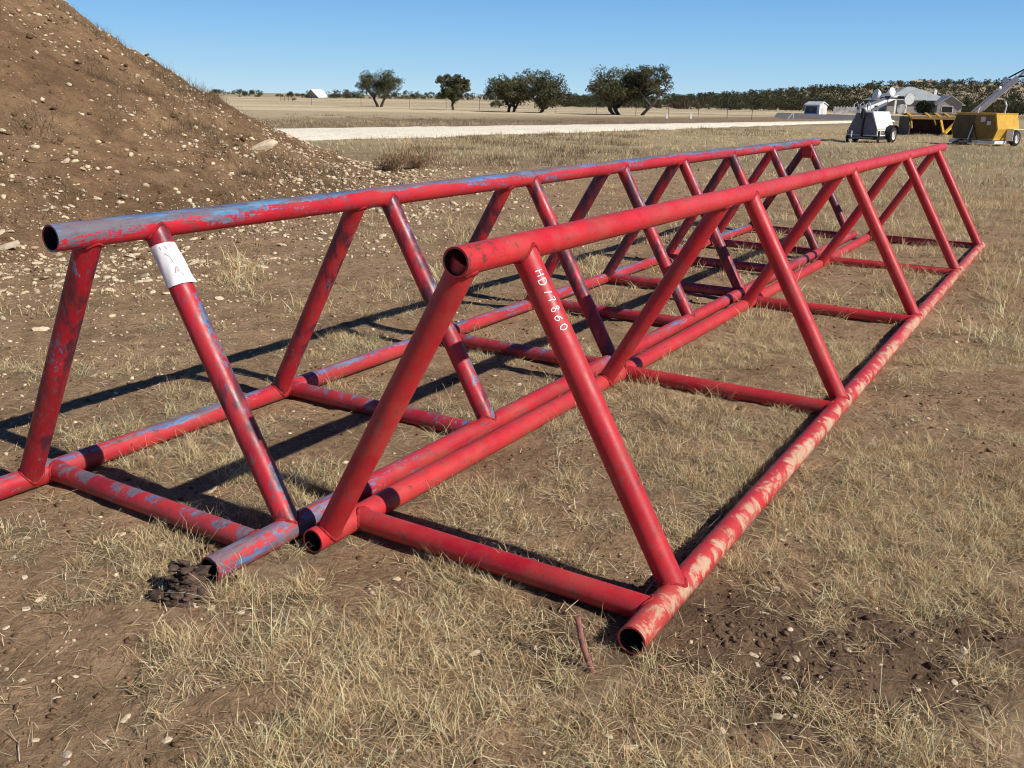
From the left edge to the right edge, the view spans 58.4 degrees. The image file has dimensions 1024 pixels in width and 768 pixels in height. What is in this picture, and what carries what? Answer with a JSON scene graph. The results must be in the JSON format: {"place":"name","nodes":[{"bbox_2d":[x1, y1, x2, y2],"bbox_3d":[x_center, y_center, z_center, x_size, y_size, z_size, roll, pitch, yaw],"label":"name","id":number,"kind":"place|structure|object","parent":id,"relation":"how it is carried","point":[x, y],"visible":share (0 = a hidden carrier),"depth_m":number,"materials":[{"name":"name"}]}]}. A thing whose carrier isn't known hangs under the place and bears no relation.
{"place":"outdoors","nodes":[
{"label":"outdoors","id":0,"kind":"place"},
{"bbox_2d":[0,83,1023,767],"bbox_3d":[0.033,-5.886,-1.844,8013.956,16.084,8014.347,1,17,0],"label":"ground","id":1,"kind":"structure","parent":0,"point":[272,109],"depth_m":3.94,"materials":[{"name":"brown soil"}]},
{"bbox_2d":[0,240,19,250],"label":"limestone rock","id":2,"kind":"object","parent":1,"relation":"on","point":[10,245],"visible":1,"depth_m":9.06,"materials":[{"name":"beige stone"}]},
{"bbox_2d":[30,738,39,741],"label":"limestone rock","id":3,"kind":"object","parent":1,"relation":"on","point":[36,739],"visible":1,"depth_m":2.37,"materials":[{"name":"beige stone"}]},
{"bbox_2d":[31,261,42,264],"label":"limestone rock","id":4,"kind":"object","parent":1,"relation":"on","point":[36,262],"visible":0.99,"depth_m":8.76,"materials":[{"name":"beige stone"}]},
{"bbox_2d":[32,326,49,330],"bbox_3d":[-3.300,-0.385,6.434,0.076,0.044,0.120,3,17,5],"label":"limestone rock","id":5,"kind":"object","parent":1,"relation":"on","point":[40,328],"visible":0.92,"depth_m":6.39,"materials":[{"name":"beige stone"}]},
{"bbox_2d":[62,760,69,765],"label":"limestone rock","id":6,"kind":"object","parent":1,"relation":"on","point":[66,763],"visible":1,"depth_m":2.28,"materials":[{"name":"beige stone"}]},
{"bbox_2d":[62,750,71,758],"bbox_3d":[-1.123,0.937,2.316,0.031,0.011,0.023,6,22,45],"label":"limestone rock","id":7,"kind":"object","parent":1,"relation":"on","point":[67,754],"visible":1,"depth_m":2.31,"materials":[{"name":"beige stone"}]},
{"bbox_2d":[120,716,127,722],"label":"limestone rock","id":8,"kind":"object","parent":1,"relation":"on","point":[123,719],"visible":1,"depth_m":2.43,"materials":[{"name":"beige stone"}]},
{"bbox_2d":[162,736,172,743],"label":"limestone rock","id":9,"kind":"object","parent":1,"relation":"on","point":[164,740],"visible":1,"depth_m":2.35,"materials":[{"name":"beige stone"}]},
{"bbox_2d":[148,559,213,607],"bbox_3d":[-1.092,0.650,3.059,0.219,0.152,0.185,1,17,0],"label":"soil clod","id":10,"kind":"object","parent":1,"relation":"on","point":[173,595],"visible":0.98,"depth_m":3.03,"materials":[{"name":"brown soil"}]},
{"bbox_2d":[0,0,403,262],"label":"dirt mound","id":11,"kind":"object","parent":1,"relation":"on","point":[55,79],"visible":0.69,"depth_m":13.09,"materials":[{"name":"soil"}]},
{"bbox_2d":[0,0,358,227],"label":"weeds","id":12,"kind":"object","parent":11,"relation":"on","point":[207,128],"visible":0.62,"depth_m":14.69,"materials":[{"name":"brown plant"}]},
{"bbox_2d":[252,139,277,149],"bbox_3d":[-4.330,-4.080,15.783,0.617,0.164,0.218,-23,36,-15],"label":"limestone rock","id":13,"kind":"object","parent":11,"relation":"on","point":[267,144],"visible":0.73,"depth_m":15.73,"materials":[{"name":"beige stone"}]},
{"bbox_2d":[192,544,216,560],"bbox_3d":[-1.107,0.612,3.325,0.106,0.059,0.104,1,17,0],"label":"soil clod","id":14,"kind":"object","parent":1,"relation":"on","point":[197,551],"visible":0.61,"depth_m":3.32,"materials":[{"name":"brown soil"}]},
{"bbox_2d":[214,296,222,299],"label":"limestone rock","id":15,"kind":"object","parent":1,"relation":"on","point":[218,297],"visible":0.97,"depth_m":7.37,"materials":[{"name":"beige stone"}]},
{"bbox_2d":[211,89,230,95],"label":"field bush","id":16,"kind":"object","parent":1,"relation":"on","point":[217,91],"visible":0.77,"depth_m":313.55,"materials":[{"name":"green plant"}]},
{"bbox_2d":[231,89,247,96],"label":"field bush","id":17,"kind":"object","parent":1,"relation":"on","point":[243,92],"visible":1,"depth_m":314.38,"materials":[{"name":"green plant"}]},
{"bbox_2d":[231,574,249,583],"bbox_3d":[-0.940,0.676,3.169,0.076,0.043,0.077,5,18,13],"label":"soil clod","id":18,"kind":"object","parent":1,"relation":"on","point":[236,577],"visible":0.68,"depth_m":3.16,"materials":[{"name":"brown soil"}]},
{"bbox_2d":[248,89,263,96],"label":"field bush","id":19,"kind":"object","parent":1,"relation":"on","point":[260,93],"visible":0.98,"depth_m":314.50,"materials":[{"name":"green plant"}]},
{"bbox_2d":[285,91,296,97],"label":"field bush","id":20,"kind":"object","parent":1,"relation":"on","point":[290,93],"visible":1,"depth_m":314.62,"materials":[{"name":"green plant"}]},
{"bbox_2d":[305,89,329,97],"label":"barn","id":21,"kind":"structure","parent":1,"relation":"on","point":[316,93],"depth_m":315.21,"materials":[{"name":"white metal"}]},
{"bbox_2d":[327,94,340,98],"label":"field bush","id":22,"kind":"object","parent":1,"relation":"on","point":[334,95],"visible":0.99,"depth_m":314.73,"materials":[{"name":"green plant"}]},
{"bbox_2d":[342,92,352,98],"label":"field bush","id":23,"kind":"object","parent":1,"relation":"on","point":[344,94],"visible":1,"depth_m":314.53,"materials":[{"name":"green plant"}]},
{"bbox_2d":[355,68,404,106],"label":"oak tree","id":24,"kind":"object","parent":1,"relation":"on","point":[384,88],"visible":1,"depth_m":122.59,"materials":[{"name":"green plant"}]},
{"bbox_2d":[356,148,422,171],"bbox_3d":[-2.581,-4.831,19.675,1.211,0.578,1.217,15,22,37],"label":"dry bush","id":25,"kind":"object","parent":1,"relation":"on","point":[393,166],"visible":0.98,"depth_m":19.59,"materials":[{"name":"brown plant"}]},
{"bbox_2d":[382,143,446,168],"bbox_3d":[-2.157,-5.181,20.713,1.445,0.623,1.293,6,18,14],"label":"dry bush","id":26,"kind":"object","parent":1,"relation":"on","point":[419,162],"visible":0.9,"depth_m":20.70,"materials":[{"name":"brown plant"}]},
{"bbox_2d":[0,138,856,581],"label":"pipe rack","id":27,"kind":"object","parent":1,"relation":"on","point":[84,240],"visible":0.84,"depth_m":4.49,"materials":[{"name":"red metal"}]},
{"bbox_2d":[306,89,590,100],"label":"hedgerow","id":28,"kind":"object","parent":1,"relation":"on","point":[418,95],"visible":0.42,"depth_m":396.37,"materials":[{"name":"green plant"}]},
{"bbox_2d":[435,73,470,109],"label":"oak tree","id":29,"kind":"object","parent":1,"relation":"on","point":[456,85],"visible":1,"depth_m":106.38,"materials":[{"name":"green plant"}]},
{"bbox_2d":[470,649,480,655],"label":"limestone rock","id":30,"kind":"object","parent":1,"relation":"on","point":[478,651],"visible":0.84,"depth_m":2.79,"materials":[{"name":"beige stone"}]},
{"bbox_2d":[489,100,503,107],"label":"field bush","id":31,"kind":"object","parent":1,"relation":"on","point":[492,104],"visible":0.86,"depth_m":133.40,"materials":[{"name":"green plant"}]},
{"bbox_2d":[482,72,533,111],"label":"oak tree","id":32,"kind":"object","parent":1,"relation":"on","point":[497,92],"visible":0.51,"depth_m":100.99,"materials":[{"name":"green plant"}]},
{"bbox_2d":[0,0,1023,767],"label":"gravel","id":33,"kind":"structure","parent":1,"relation":"on","point":[702,610],"depth_m":7.75,"materials":[{"name":"beige gravel"}]},
{"bbox_2d":[271,112,791,171],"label":"weeds","id":34,"kind":"object","parent":1,"relation":"on","point":[418,147],"visible":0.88,"depth_m":33.25,"materials":[{"name":"beige plant"}]},
{"bbox_2d":[311,97,752,119],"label":"wire fence","id":35,"kind":"object","parent":1,"relation":"on","point":[596,103],"visible":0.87,"depth_m":97.45,"materials":[{"name":"grey metal"}]},
{"bbox_2d":[502,68,570,112],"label":"oak tree","id":36,"kind":"object","parent":1,"relation":"on","point":[546,91],"visible":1,"depth_m":98.72,"materials":[{"name":"green plant"}]},
{"bbox_2d":[531,728,542,735],"bbox_3d":[0.069,0.928,2.441,0.040,0.010,0.022,18,22,31],"label":"limestone rock","id":37,"kind":"object","parent":1,"relation":"on","point":[537,732],"visible":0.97,"depth_m":2.44,"materials":[{"name":"beige stone"}]},
{"bbox_2d":[574,615,594,673],"bbox_3d":[0.215,0.780,2.689,0.024,0.192,0.096,-14,23,-40],"label":"steel rod","id":38,"kind":"object","parent":1,"relation":"on","point":[583,646],"visible":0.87,"depth_m":2.68,"materials":[{"name":"pink metal"}]},
{"bbox_2d":[585,64,648,114],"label":"oak tree","id":39,"kind":"object","parent":1,"relation":"on","point":[604,89],"visible":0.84,"depth_m":93.76,"materials":[{"name":"green plant"}]},
{"bbox_2d":[625,744,637,749],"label":"limestone rock","id":40,"kind":"object","parent":1,"relation":"on","point":[635,745],"visible":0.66,"depth_m":2.39,"materials":[{"name":"beige stone"}]},
{"bbox_2d":[303,143,984,654],"bbox_3d":[2.502,-1.090,7.048,1.335,1.180,10.255,11,20,30],"label":"pipe rack","id":41,"kind":"object","parent":1,"relation":"on","point":[345,513],"visible":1,"depth_m":3.66,"materials":[{"name":"red metal"}]},
{"bbox_2d":[614,63,673,114],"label":"oak tree","id":42,"kind":"object","parent":1,"relation":"on","point":[646,75],"visible":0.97,"depth_m":93.38,"materials":[{"name":"green plant"}]},
{"bbox_2d":[770,713,782,719],"bbox_3d":[0.728,0.917,2.525,0.040,0.010,0.022,-5,33,20],"label":"limestone rock","id":43,"kind":"object","parent":1,"relation":"on","point":[776,715],"visible":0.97,"depth_m":2.52,"materials":[{"name":"beige stone"}]},
{"bbox_2d":[549,92,1023,114],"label":"woodland","id":44,"kind":"object","parent":1,"relation":"on","point":[737,103],"visible":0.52,"depth_m":176.52,"materials":[{"name":"green plant"}]},
{"bbox_2d":[792,655,799,661],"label":"limestone rock","id":45,"kind":"object","parent":1,"relation":"on","point":[795,658],"visible":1,"depth_m":2.77,"materials":[{"name":"beige stone"}]},
{"bbox_2d":[804,101,828,113],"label":"shed","id":46,"kind":"structure","parent":1,"relation":"on","point":[815,107],"depth_m":126.65,"materials":[{"name":"white metal"}]},
{"bbox_2d":[665,77,1023,105],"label":"hillside wood","id":47,"kind":"object","parent":1,"relation":"on","point":[812,93],"visible":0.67,"depth_m":381.57,"materials":[{"name":"green plant"}]},
{"bbox_2d":[833,106,877,113],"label":"board fence","id":48,"kind":"object","parent":1,"relation":"on","point":[850,109],"visible":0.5,"depth_m":143.48,"materials":[{"name":"grey wood"}]},
{"bbox_2d":[844,87,914,142],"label":"light tower","id":49,"kind":"structure","parent":1,"relation":"on","point":[873,123],"depth_m":39.06,"materials":[{"name":"white metal"}]},
{"bbox_2d":[848,113,862,133],"bbox_3d":[14.680,-11.120,39.136,0.022,0.890,0.580,-16,24,-42],"label":"door","id":50,"kind":"structure","parent":49,"relation":"in","point":[856,125],"depth_m":39.12,"materials":[{"name":"grey metal"}]},
{"bbox_2d":[863,113,876,134],"bbox_3d":[15.144,-10.973,38.690,0.022,0.890,0.580,-16,24,-42],"label":"door","id":51,"kind":"structure","parent":49,"relation":"in","point":[870,128],"depth_m":38.71,"materials":[{"name":"grey metal"}]},
{"bbox_2d":[862,87,965,113],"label":"house","id":52,"kind":"structure","parent":1,"relation":"on","point":[949,104],"depth_m":158.32,"materials":[{"name":"grey"}]},
{"bbox_2d":[914,100,934,113],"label":"evergreen tree","id":53,"kind":"object","parent":1,"relation":"on","point":[924,106],"visible":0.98,"depth_m":142.69,"materials":[{"name":"green plant"}]},
{"bbox_2d":[898,112,956,134],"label":"box scraper","id":54,"kind":"object","parent":1,"relation":"on","point":[928,124],"visible":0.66,"depth_m":51.05,"materials":[{"name":"yellow paint"}]},
{"bbox_2d":[950,679,957,685],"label":"limestone rock","id":55,"kind":"object","parent":1,"relation":"on","point":[954,682],"visible":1,"depth_m":2.67,"materials":[{"name":"beige stone"}]},
{"bbox_2d":[959,646,967,653],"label":"limestone rock","id":56,"kind":"object","parent":1,"relation":"on","point":[961,648],"visible":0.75,"depth_m":2.83,"materials":[{"name":"beige stone"}]},
{"bbox_2d":[949,69,1023,145],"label":"light tower","id":57,"kind":"structure","parent":1,"relation":"on","point":[975,126],"depth_m":37.93,"materials":[{"name":"yellow metal"}]},
{"bbox_2d":[952,115,975,137],"bbox_3d":[18.958,-10.825,38.523,0.027,0.940,0.960,-11,21,-34],"label":"door","id":58,"kind":"structure","parent":57,"relation":"in","point":[962,125],"depth_m":38.50,"materials":[{"name":"metal"}]},
{"bbox_2d":[973,115,996,138],"bbox_3d":[19.526,-10.579,37.770,0.027,0.940,0.930,-11,21,-34],"label":"door","id":59,"kind":"structure","parent":57,"relation":"in","point":[983,131],"depth_m":37.78,"materials":[{"name":"yellow metal"}]},
{"bbox_2d":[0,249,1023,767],"bbox_3d":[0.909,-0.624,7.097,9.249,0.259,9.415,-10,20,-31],"label":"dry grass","id":60,"kind":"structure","parent":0,"point":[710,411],"depth_m":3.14,"materials":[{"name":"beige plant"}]},
{"bbox_2d":[63,0,1023,98],"label":"sky","id":61,"kind":"structure","parent":0,"point":[267,46],"materials":[{"name":"blue"}]},
{"bbox_2d":[275,120,894,140],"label":"road","id":62,"kind":"structure","parent":0,"point":[314,134],"depth_m":43.48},
{"bbox_2d":[775,113,954,120],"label":"driveway","id":63,"kind":"structure","parent":0,"point":[820,116],"depth_m":105.75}
]}

